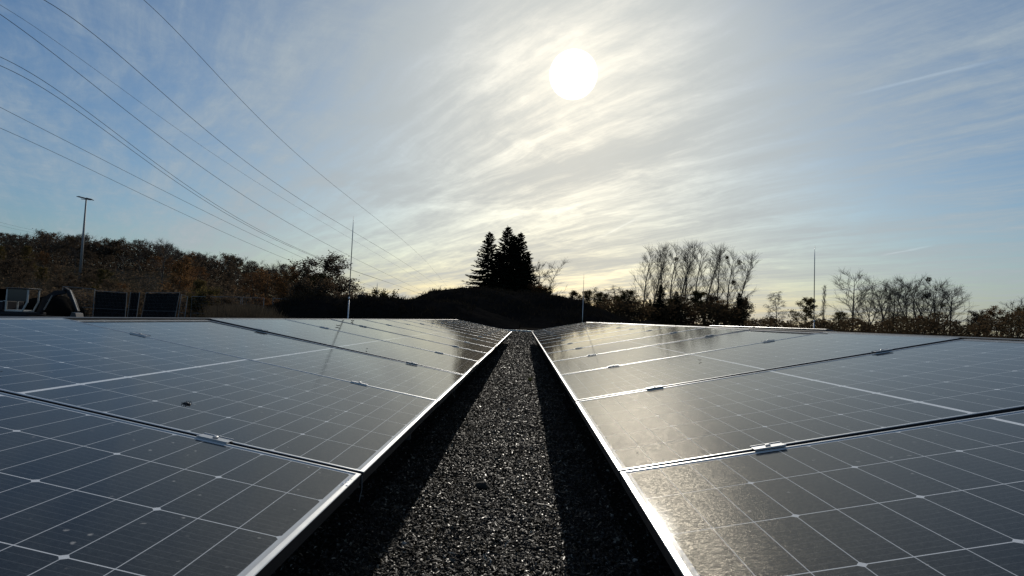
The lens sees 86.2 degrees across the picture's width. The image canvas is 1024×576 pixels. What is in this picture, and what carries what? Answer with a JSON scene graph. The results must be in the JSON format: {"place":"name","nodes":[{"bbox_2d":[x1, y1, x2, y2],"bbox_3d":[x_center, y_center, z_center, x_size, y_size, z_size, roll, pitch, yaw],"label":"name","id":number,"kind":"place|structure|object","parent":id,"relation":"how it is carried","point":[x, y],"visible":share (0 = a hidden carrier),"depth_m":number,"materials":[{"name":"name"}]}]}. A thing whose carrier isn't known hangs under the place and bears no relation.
{"place":"outdoors","nodes":[
{"label":"outdoors","id":0,"kind":"place"},
{"bbox_2d":[144,0,441,279],"bbox_3d":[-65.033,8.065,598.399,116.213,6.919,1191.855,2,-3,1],"label":"overhead cable","id":1,"kind":"object","parent":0,"point":[247,106],"visible":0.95,"depth_m":48.38,"materials":[{"name":"black metal"}]},
{"bbox_2d":[263,295,519,329],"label":"earth bank","id":2,"kind":"structure","parent":0,"point":[480,316],"depth_m":37.53,"materials":[{"name":"soil"}]},
{"bbox_2d":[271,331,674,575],"bbox_3d":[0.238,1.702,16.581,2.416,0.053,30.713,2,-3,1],"label":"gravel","id":3,"kind":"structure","parent":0,"point":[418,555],"depth_m":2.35,"materials":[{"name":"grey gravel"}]},
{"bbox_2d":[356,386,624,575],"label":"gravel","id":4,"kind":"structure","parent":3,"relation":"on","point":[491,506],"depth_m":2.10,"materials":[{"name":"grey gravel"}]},
{"bbox_2d":[0,261,1018,575],"bbox_3d":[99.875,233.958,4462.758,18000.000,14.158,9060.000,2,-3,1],"label":"ground","id":5,"kind":"structure","parent":0,"point":[352,503],"depth_m":2.76,"materials":[{"name":"grey gravel"}]},
{"bbox_2d":[0,287,83,316],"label":"excavator","id":6,"kind":"object","parent":5,"relation":"on","point":[12,300],"visible":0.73,"depth_m":40.51,"materials":[{"name":"metal"}]},
{"bbox_2d":[34,267,49,288],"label":"autumn tree","id":7,"kind":"object","parent":5,"relation":"on","point":[41,270],"visible":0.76,"depth_m":93.96,"materials":[{"name":"brown plant"}]},
{"bbox_2d":[35,251,53,266],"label":"autumn tree","id":8,"kind":"object","parent":5,"relation":"on","point":[44,256],"visible":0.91,"depth_m":118.38,"materials":[{"name":"brown plant"}]},
{"bbox_2d":[24,295,84,316],"bbox_3d":[-37.022,2.705,43.795,4.510,4.281,3.309,1,-3,18],"label":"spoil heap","id":9,"kind":"object","parent":5,"relation":"on","point":[59,305],"visible":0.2,"depth_m":43.02,"materials":[{"name":"soil"}]},
{"bbox_2d":[30,228,88,259],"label":"autumn tree","id":10,"kind":"object","parent":5,"relation":"on","point":[45,232],"visible":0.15,"depth_m":156.78,"materials":[{"name":"brown plant"}]},
{"bbox_2d":[76,196,93,282],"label":"floodlight mast","id":11,"kind":"object","parent":5,"relation":"on","point":[82,246],"visible":0.98,"depth_m":102.36,"materials":[{"name":"metal"}]},
{"bbox_2d":[88,268,119,289],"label":"autumn tree","id":12,"kind":"object","parent":5,"relation":"on","point":[102,271],"visible":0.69,"depth_m":88.21,"materials":[{"name":"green plant"}]},
{"bbox_2d":[93,290,127,316],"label":"fence panel","id":13,"kind":"object","parent":5,"relation":"on","point":[108,304],"visible":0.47,"depth_m":47.83,"materials":[{"name":"metal"}]},
{"bbox_2d":[96,238,132,263],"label":"autumn tree","id":14,"kind":"object","parent":5,"relation":"on","point":[118,242],"visible":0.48,"depth_m":144.05,"materials":[{"name":"brown plant"}]},
{"bbox_2d":[0,284,251,317],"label":"undergrowth","id":15,"kind":"object","parent":5,"relation":"on","point":[81,299],"visible":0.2,"depth_m":58.00,"materials":[{"name":"brown plant"}]},
{"bbox_2d":[127,292,139,316],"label":"fence panel","id":16,"kind":"object","parent":5,"relation":"on","point":[134,304],"visible":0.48,"depth_m":47.78,"materials":[{"name":"metal"}]},
{"bbox_2d":[0,246,291,307],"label":"understorey","id":17,"kind":"object","parent":5,"relation":"on","point":[116,277],"visible":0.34,"depth_m":105.94,"materials":[{"name":"brown plant"}]},
{"bbox_2d":[141,293,179,317],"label":"fence panel","id":18,"kind":"object","parent":5,"relation":"on","point":[160,305],"visible":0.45,"depth_m":46.71,"materials":[{"name":"metal"}]},
{"bbox_2d":[148,238,181,287],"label":"bare tree","id":19,"kind":"object","parent":5,"relation":"on","point":[166,256],"visible":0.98,"depth_m":101.70,"materials":[{"name":"brown plant"}]},
{"bbox_2d":[0,233,340,295],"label":"understorey","id":20,"kind":"object","parent":5,"relation":"on","point":[233,266],"visible":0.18,"depth_m":140.95,"materials":[{"name":"brown plant"}]},
{"bbox_2d":[0,65,355,271],"bbox_3d":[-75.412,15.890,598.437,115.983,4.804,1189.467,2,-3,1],"label":"overhead cable","id":21,"kind":"object","parent":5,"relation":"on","point":[141,157],"visible":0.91,"depth_m":49.31,"materials":[{"name":"black metal"}]},
{"bbox_2d":[160,256,196,293],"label":"autumn tree","id":22,"kind":"object","parent":5,"relation":"on","point":[187,279],"visible":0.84,"depth_m":70.84,"materials":[{"name":"brown plant"}]},
{"bbox_2d":[191,277,209,317],"bbox_3d":[-35.983,1.350,62.923,3.242,5.140,2.728,3,-3,-6],"label":"autumn tree","id":23,"kind":"object","parent":5,"relation":"on","point":[198,284],"visible":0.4,"depth_m":62.66,"materials":[{"name":"green plant"}]},
{"bbox_2d":[183,286,221,317],"bbox_3d":[-28.306,1.776,50.329,3.440,3.971,4.077,3,-3,-18],"label":"autumn bush","id":24,"kind":"object","parent":5,"relation":"on","point":[199,303],"visible":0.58,"depth_m":49.93,"materials":[{"name":"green plant"}]},
{"bbox_2d":[0,14,410,285],"bbox_3d":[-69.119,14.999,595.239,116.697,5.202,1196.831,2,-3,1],"label":"overhead cable","id":25,"kind":"object","parent":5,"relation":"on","point":[153,131],"visible":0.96,"depth_m":40.61,"materials":[{"name":"black metal"}]},
{"bbox_2d":[1,57,418,293],"bbox_3d":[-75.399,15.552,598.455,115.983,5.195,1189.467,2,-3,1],"label":"overhead cable","id":26,"kind":"object","parent":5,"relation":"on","point":[157,164],"visible":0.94,"depth_m":50.96,"materials":[{"name":"black metal"}]},
{"bbox_2d":[201,293,242,310],"bbox_3d":[-25.988,2.074,49.262,3.297,3.396,3.715,0,-4,40],"label":"autumn bush","id":27,"kind":"object","parent":5,"relation":"on","point":[224,299],"visible":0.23,"depth_m":48.72,"materials":[{"name":"brown plant"}]},
{"bbox_2d":[210,268,236,290],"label":"autumn tree","id":28,"kind":"object","parent":5,"relation":"on","point":[217,272],"visible":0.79,"depth_m":113.24,"materials":[{"name":"brown plant"}]},
{"bbox_2d":[44,0,431,281],"bbox_3d":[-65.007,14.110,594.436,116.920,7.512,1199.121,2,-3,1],"label":"overhead cable","id":29,"kind":"object","parent":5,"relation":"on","point":[194,120],"visible":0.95,"depth_m":38.70,"materials":[{"name":"black metal"}]},
{"bbox_2d":[195,302,286,317],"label":"dry weeds","id":30,"kind":"object","parent":5,"relation":"on","point":[226,310],"visible":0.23,"depth_m":28.34,"materials":[{"name":"brown plant"}]},
{"bbox_2d":[0,316,499,443],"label":"mounting frame","id":31,"kind":"object","parent":5,"relation":"on","point":[216,438],"visible":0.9,"depth_m":2.81,"materials":[{"name":"metal"}]},
{"bbox_2d":[0,392,360,575],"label":"solar panel","id":32,"kind":"object","parent":31,"relation":"attached to","point":[83,493],"visible":1,"depth_m":0.95,"materials":[{"name":"glass"}]},
{"bbox_2d":[0,318,437,483],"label":"solar panel","id":33,"kind":"object","parent":31,"relation":"attached to","point":[365,431],"visible":0.91,"depth_m":1.74,"materials":[{"name":"glass"}]},
{"bbox_2d":[75,320,465,406],"bbox_3d":[-1.182,0.375,3.057,1.762,0.031,1.134,12,-3,2],"label":"solar panel","id":34,"kind":"object","parent":31,"relation":"attached to","point":[440,386],"visible":0.72,"depth_m":2.93,"materials":[{"name":"glass"}]},
{"bbox_2d":[210,319,479,378],"bbox_3d":[-1.156,0.437,4.211,1.762,0.033,1.134,12,-3,2],"label":"solar panel","id":35,"kind":"object","parent":31,"relation":"attached to","point":[360,344],"visible":0.86,"depth_m":4.07,"materials":[{"name":"glass"}]},
{"bbox_2d":[287,319,487,364],"bbox_3d":[-1.131,0.505,5.365,1.762,0.032,1.134,12,-3,2],"label":"solar panel","id":36,"kind":"object","parent":31,"relation":"attached to","point":[407,340],"visible":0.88,"depth_m":5.29,"materials":[{"name":"glass"}]},
{"bbox_2d":[331,319,493,355],"bbox_3d":[-1.105,0.572,6.519,1.762,0.032,1.134,12,-3,2],"label":"solar panel","id":37,"kind":"object","parent":31,"relation":"attached to","point":[424,336],"visible":0.85,"depth_m":6.45,"materials":[{"name":"glass"}]},
{"bbox_2d":[363,319,497,349],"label":"solar panel","id":38,"kind":"object","parent":31,"relation":"attached to","point":[435,332],"visible":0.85,"depth_m":7.64,"materials":[{"name":"glass"}]},
{"bbox_2d":[386,319,500,345],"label":"solar panel","id":39,"kind":"object","parent":31,"relation":"attached to","point":[448,331],"visible":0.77,"depth_m":8.84,"materials":[{"name":"glass"}]},
{"bbox_2d":[402,319,503,341],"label":"solar panel","id":40,"kind":"object","parent":31,"relation":"attached to","point":[460,330],"visible":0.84,"depth_m":9.96,"materials":[{"name":"glass"}]},
{"bbox_2d":[415,319,505,338],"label":"solar panel","id":41,"kind":"object","parent":31,"relation":"attached to","point":[466,329],"visible":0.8,"depth_m":11.11,"materials":[{"name":"glass"}]},
{"bbox_2d":[426,319,507,336],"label":"solar panel","id":42,"kind":"object","parent":31,"relation":"attached to","point":[467,327],"visible":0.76,"depth_m":12.30,"materials":[{"name":"glass"}]},
{"bbox_2d":[235,275,274,304],"bbox_3d":[-30.833,1.403,65.120,4.964,5.908,4.925,5,-4,-41],"label":"autumn tree","id":43,"kind":"object","parent":5,"relation":"on","point":[245,287],"visible":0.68,"depth_m":64.63,"materials":[{"name":"brown plant"}]},
{"bbox_2d":[239,267,288,304],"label":"autumn tree","id":44,"kind":"object","parent":5,"relation":"on","point":[263,273],"visible":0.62,"depth_m":66.74,"materials":[{"name":"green plant"}]},
{"bbox_2d":[272,266,303,301],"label":"autumn tree","id":45,"kind":"object","parent":5,"relation":"on","point":[293,277],"visible":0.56,"depth_m":68.87,"materials":[{"name":"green plant"}]},
{"bbox_2d":[282,275,340,300],"bbox_3d":[-23.473,1.706,64.940,7.505,6.860,6.660,1,-3,23],"label":"autumn bush","id":46,"kind":"object","parent":5,"relation":"on","point":[304,286],"visible":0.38,"depth_m":64.22,"materials":[{"name":"brown plant"}]},
{"bbox_2d":[272,250,364,296],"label":"autumn tree","id":47,"kind":"object","parent":5,"relation":"on","point":[330,266],"visible":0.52,"depth_m":71.06,"materials":[{"name":"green plant"}]},
{"bbox_2d":[328,275,361,298],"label":"autumn tree","id":48,"kind":"object","parent":5,"relation":"on","point":[343,286],"visible":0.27,"depth_m":70.71,"materials":[{"name":"brown plant"}]},
{"bbox_2d":[370,287,398,297],"bbox_3d":[-14.759,2.594,62.470,4.427,5.390,3.736,5,-4,-37],"label":"autumn bush","id":49,"kind":"object","parent":5,"relation":"on","point":[375,290],"visible":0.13,"depth_m":62.91,"materials":[{"name":"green plant"}]},
{"bbox_2d":[265,284,643,327],"bbox_3d":[-2.229,1.974,50.903,30.073,5.720,34.793,2,-3,1],"label":"scrub","id":50,"kind":"object","parent":5,"relation":"on","point":[449,301],"visible":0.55,"depth_m":40.62,"materials":[{"name":"plant"}]},
{"bbox_2d":[464,232,502,287],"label":"spruce","id":51,"kind":"object","parent":5,"relation":"on","point":[489,247],"visible":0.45,"depth_m":84.01,"materials":[{"name":"green plant"}]},
{"bbox_2d":[480,251,504,288],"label":"spruce","id":52,"kind":"object","parent":5,"relation":"on","point":[497,272],"visible":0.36,"depth_m":80.01,"materials":[{"name":"green plant"}]},
{"bbox_2d":[495,227,515,269],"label":"spruce","id":53,"kind":"object","parent":5,"relation":"on","point":[504,247],"visible":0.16,"depth_m":86.20,"materials":[{"name":"green plant"}]},
{"bbox_2d":[495,235,532,289],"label":"spruce","id":54,"kind":"object","parent":5,"relation":"on","point":[515,239],"visible":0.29,"depth_m":80.63,"materials":[{"name":"green plant"}]},
{"bbox_2d":[503,232,540,291],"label":"spruce","id":55,"kind":"object","parent":5,"relation":"on","point":[521,239],"visible":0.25,"depth_m":81.81,"materials":[{"name":"green plant"}]},
{"bbox_2d":[416,287,661,328],"bbox_3d":[1.180,3.010,62.918,28.037,5.765,38.000,2,-3,1],"label":"earth mound","id":56,"kind":"object","parent":5,"relation":"on","point":[538,321],"visible":0.41,"depth_m":52.56,"materials":[{"name":"soil"}]},
{"bbox_2d":[490,241,530,291],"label":"spruce","id":57,"kind":"object","parent":56,"relation":"on","point":[509,277],"visible":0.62,"depth_m":78.77,"materials":[{"name":"green plant"}]},
{"bbox_2d":[532,256,569,292],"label":"bare tree","id":58,"kind":"object","parent":5,"relation":"on","point":[539,278],"visible":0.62,"depth_m":88.40,"materials":[{"name":"brown plant"}]},
{"bbox_2d":[620,289,639,318],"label":"autumn tree","id":59,"kind":"object","parent":5,"relation":"on","point":[626,293],"visible":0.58,"depth_m":91.90,"materials":[{"name":"brown plant"}]},
{"bbox_2d":[630,244,661,314],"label":"bare poplar","id":60,"kind":"object","parent":5,"relation":"on","point":[649,270],"visible":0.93,"depth_m":103.92,"materials":[{"name":"brown plant"}]},
{"bbox_2d":[639,241,671,306],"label":"bare poplar","id":61,"kind":"object","parent":5,"relation":"on","point":[662,268],"visible":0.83,"depth_m":105.32,"materials":[{"name":"brown plant"}]},
{"bbox_2d":[650,243,672,297],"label":"bare poplar","id":62,"kind":"object","parent":5,"relation":"on","point":[661,279],"visible":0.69,"depth_m":106.64,"materials":[{"name":"brown plant"}]},
{"bbox_2d":[651,284,673,324],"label":"spruce","id":63,"kind":"object","parent":5,"relation":"on","point":[660,299],"visible":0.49,"depth_m":89.12,"materials":[{"name":"green plant"}]},
{"bbox_2d":[656,242,684,317],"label":"bare poplar","id":64,"kind":"object","parent":5,"relation":"on","point":[673,262],"visible":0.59,"depth_m":109.86,"materials":[{"name":"brown plant"}]},
{"bbox_2d":[594,294,747,326],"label":"undergrowth","id":65,"kind":"object","parent":5,"relation":"on","point":[688,304],"visible":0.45,"depth_m":86.31,"materials":[{"name":"brown plant"}]},
{"bbox_2d":[666,292,686,325],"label":"spruce","id":66,"kind":"object","parent":5,"relation":"on","point":[674,297],"visible":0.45,"depth_m":89.12,"materials":[{"name":"green plant"}]},
{"bbox_2d":[663,238,703,298],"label":"bare poplar","id":67,"kind":"object","parent":5,"relation":"on","point":[687,271],"visible":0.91,"depth_m":104.21,"materials":[{"name":"brown plant"}]},
{"bbox_2d":[673,243,697,325],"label":"bare poplar","id":68,"kind":"object","parent":5,"relation":"on","point":[685,255],"visible":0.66,"depth_m":105.63,"materials":[{"name":"brown plant"}]},
{"bbox_2d":[678,241,709,322],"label":"bare poplar","id":69,"kind":"object","parent":5,"relation":"on","point":[700,264],"visible":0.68,"depth_m":108.77,"materials":[{"name":"brown plant"}]},
{"bbox_2d":[685,290,729,323],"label":"autumn tree","id":70,"kind":"object","parent":5,"relation":"on","point":[698,295],"visible":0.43,"depth_m":98.08,"materials":[{"name":"brown plant"}]},
{"bbox_2d":[688,243,730,323],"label":"bare poplar","id":71,"kind":"object","parent":5,"relation":"on","point":[715,271],"visible":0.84,"depth_m":103.16,"materials":[{"name":"brown plant"}]},
{"bbox_2d":[695,299,738,325],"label":"autumn tree","id":72,"kind":"object","parent":5,"relation":"on","point":[720,301],"visible":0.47,"depth_m":89.77,"materials":[{"name":"brown plant"}]},
{"bbox_2d":[706,247,730,300],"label":"bare poplar","id":73,"kind":"object","parent":5,"relation":"on","point":[724,283],"visible":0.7,"depth_m":104.59,"materials":[{"name":"brown plant"}]},
{"bbox_2d":[711,245,743,306],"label":"bare poplar","id":74,"kind":"object","parent":5,"relation":"on","point":[732,273],"visible":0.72,"depth_m":107.51,"materials":[{"name":"brown plant"}]},
{"bbox_2d":[703,294,756,320],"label":"autumn tree","id":75,"kind":"object","parent":5,"relation":"on","point":[709,297],"visible":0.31,"depth_m":93.91,"materials":[{"name":"brown plant"}]},
{"bbox_2d":[727,293,750,325],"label":"spruce","id":76,"kind":"object","parent":5,"relation":"on","point":[739,301],"visible":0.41,"depth_m":88.86,"materials":[{"name":"green plant"}]},
{"bbox_2d":[724,252,761,307],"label":"bare poplar","id":77,"kind":"object","parent":5,"relation":"on","point":[746,275],"visible":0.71,"depth_m":108.99,"materials":[{"name":"brown plant"}]},
{"bbox_2d":[763,291,787,325],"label":"bare birch","id":78,"kind":"object","parent":5,"relation":"on","point":[773,296],"visible":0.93,"depth_m":83.32,"materials":[{"name":"brown plant"}]},
{"bbox_2d":[545,322,1023,450],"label":"mounting frame","id":79,"kind":"object","parent":5,"relation":"on","point":[766,446],"visible":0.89,"depth_m":2.55,"materials":[{"name":"metal"}]},
{"bbox_2d":[535,323,621,338],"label":"solar panel","id":80,"kind":"object","parent":79,"relation":"attached to","point":[615,324],"visible":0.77,"depth_m":11.17,"materials":[{"name":"glass"}]},
{"bbox_2d":[536,324,638,341],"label":"solar panel","id":81,"kind":"object","parent":79,"relation":"attached to","point":[581,332],"visible":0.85,"depth_m":9.95,"materials":[{"name":"glass"}]},
{"bbox_2d":[538,324,652,344],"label":"solar panel","id":82,"kind":"object","parent":79,"relation":"attached to","point":[591,333],"visible":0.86,"depth_m":8.82,"materials":[{"name":"glass"}]},
{"bbox_2d":[540,325,673,348],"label":"solar panel","id":83,"kind":"object","parent":79,"relation":"attached to","point":[593,337],"visible":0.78,"depth_m":7.66,"materials":[{"name":"glass"}]},
{"bbox_2d":[542,326,705,354],"bbox_3d":[1.249,0.616,6.510,1.762,0.032,1.134,-9,-4,1],"label":"solar panel","id":84,"kind":"object","parent":79,"relation":"attached to","point":[612,339],"visible":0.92,"depth_m":6.45,"materials":[{"name":"glass"}]},
{"bbox_2d":[546,327,749,363],"bbox_3d":[1.223,0.551,5.356,1.762,0.032,1.134,-9,-4,1],"label":"solar panel","id":85,"kind":"object","parent":79,"relation":"attached to","point":[634,343],"visible":0.87,"depth_m":5.27,"materials":[{"name":"glass"}]},
{"bbox_2d":[551,330,815,378],"bbox_3d":[1.198,0.486,4.202,1.762,0.032,1.134,-9,-3,1],"label":"solar panel","id":86,"kind":"object","parent":79,"relation":"attached to","point":[642,354],"visible":0.8,"depth_m":4.11,"materials":[{"name":"glass"}]},
{"bbox_2d":[559,332,960,405],"bbox_3d":[1.171,0.417,3.048,1.762,0.032,1.134,-9,-4,1],"label":"solar panel","id":87,"kind":"object","parent":79,"relation":"attached to","point":[718,363],"visible":0.88,"depth_m":2.88,"materials":[{"name":"glass"}]},
{"bbox_2d":[754,327,835,331],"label":"solar panel","id":88,"kind":"object","parent":79,"relation":"attached to","point":[806,329],"visible":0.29,"depth_m":4.05,"materials":[{"name":"glass"}]},
{"bbox_2d":[576,339,1023,482],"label":"solar panel","id":89,"kind":"object","parent":79,"relation":"attached to","point":[961,379],"visible":0.93,"depth_m":1.73,"materials":[{"name":"glass"}]},
{"bbox_2d":[620,410,1023,575],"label":"solar panel","id":90,"kind":"object","parent":79,"relation":"attached to","point":[942,499],"visible":1,"depth_m":0.95,"materials":[{"name":"glass"}]},
{"bbox_2d":[787,297,823,325],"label":"autumn tree","id":91,"kind":"object","parent":5,"relation":"on","point":[810,305],"visible":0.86,"depth_m":78.31,"materials":[{"name":"brown plant"}]},
{"bbox_2d":[821,267,884,331],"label":"bare tree","id":92,"kind":"object","parent":5,"relation":"on","point":[860,299],"visible":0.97,"depth_m":88.44,"materials":[{"name":"brown plant"}]},
{"bbox_2d":[841,285,894,331],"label":"bare tree","id":93,"kind":"object","parent":5,"relation":"on","point":[869,308],"visible":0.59,"depth_m":94.46,"materials":[{"name":"brown plant"}]},
{"bbox_2d":[851,279,907,324],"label":"bare tree","id":94,"kind":"object","parent":5,"relation":"on","point":[896,289],"visible":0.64,"depth_m":90.42,"materials":[{"name":"brown plant"}]},
{"bbox_2d":[743,306,1023,338],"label":"undergrowth","id":95,"kind":"object","parent":5,"relation":"on","point":[969,330],"visible":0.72,"depth_m":68.24,"materials":[{"name":"brown plant"}]},
{"bbox_2d":[862,274,914,330],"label":"bare tree","id":96,"kind":"object","parent":5,"relation":"on","point":[885,302],"visible":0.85,"depth_m":88.97,"materials":[{"name":"brown plant"}]},
{"bbox_2d":[876,283,921,332],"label":"bare tree","id":97,"kind":"object","parent":5,"relation":"on","point":[899,297],"visible":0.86,"depth_m":86.61,"materials":[{"name":"brown plant"}]},
{"bbox_2d":[886,276,931,316],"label":"bare tree","id":98,"kind":"object","parent":5,"relation":"on","point":[908,292],"visible":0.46,"depth_m":93.04,"materials":[{"name":"brown plant"}]},
{"bbox_2d":[884,282,938,332],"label":"bare tree","id":99,"kind":"object","parent":5,"relation":"on","point":[914,304],"visible":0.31,"depth_m":95.39,"materials":[{"name":"brown plant"}]},
{"bbox_2d":[889,275,956,330],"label":"bare tree","id":100,"kind":"object","parent":5,"relation":"on","point":[929,287],"visible":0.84,"depth_m":87.89,"materials":[{"name":"brown plant"}]},
{"bbox_2d":[891,275,964,335],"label":"bare tree","id":101,"kind":"object","parent":5,"relation":"on","point":[933,297],"visible":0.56,"depth_m":90.94,"materials":[{"name":"brown plant"}]},
{"bbox_2d":[915,280,967,335],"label":"bare tree","id":102,"kind":"object","parent":5,"relation":"on","point":[961,293],"visible":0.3,"depth_m":93.03,"materials":[{"name":"brown plant"}]},
{"bbox_2d":[912,285,978,335],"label":"bare tree","id":103,"kind":"object","parent":5,"relation":"on","point":[951,301],"visible":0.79,"depth_m":88.28,"materials":[{"name":"brown plant"}]},
{"bbox_2d":[963,309,986,334],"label":"autumn tree","id":104,"kind":"object","parent":5,"relation":"on","point":[973,319],"visible":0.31,"depth_m":83.58,"materials":[{"name":"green plant"}]},
{"bbox_2d":[977,305,1013,336],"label":"autumn tree","id":105,"kind":"object","parent":5,"relation":"on","point":[993,313],"visible":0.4,"depth_m":78.01,"materials":[{"name":"brown plant"}]},
{"bbox_2d":[0,0,1023,336],"label":"sky","id":106,"kind":"structure","parent":0,"point":[884,139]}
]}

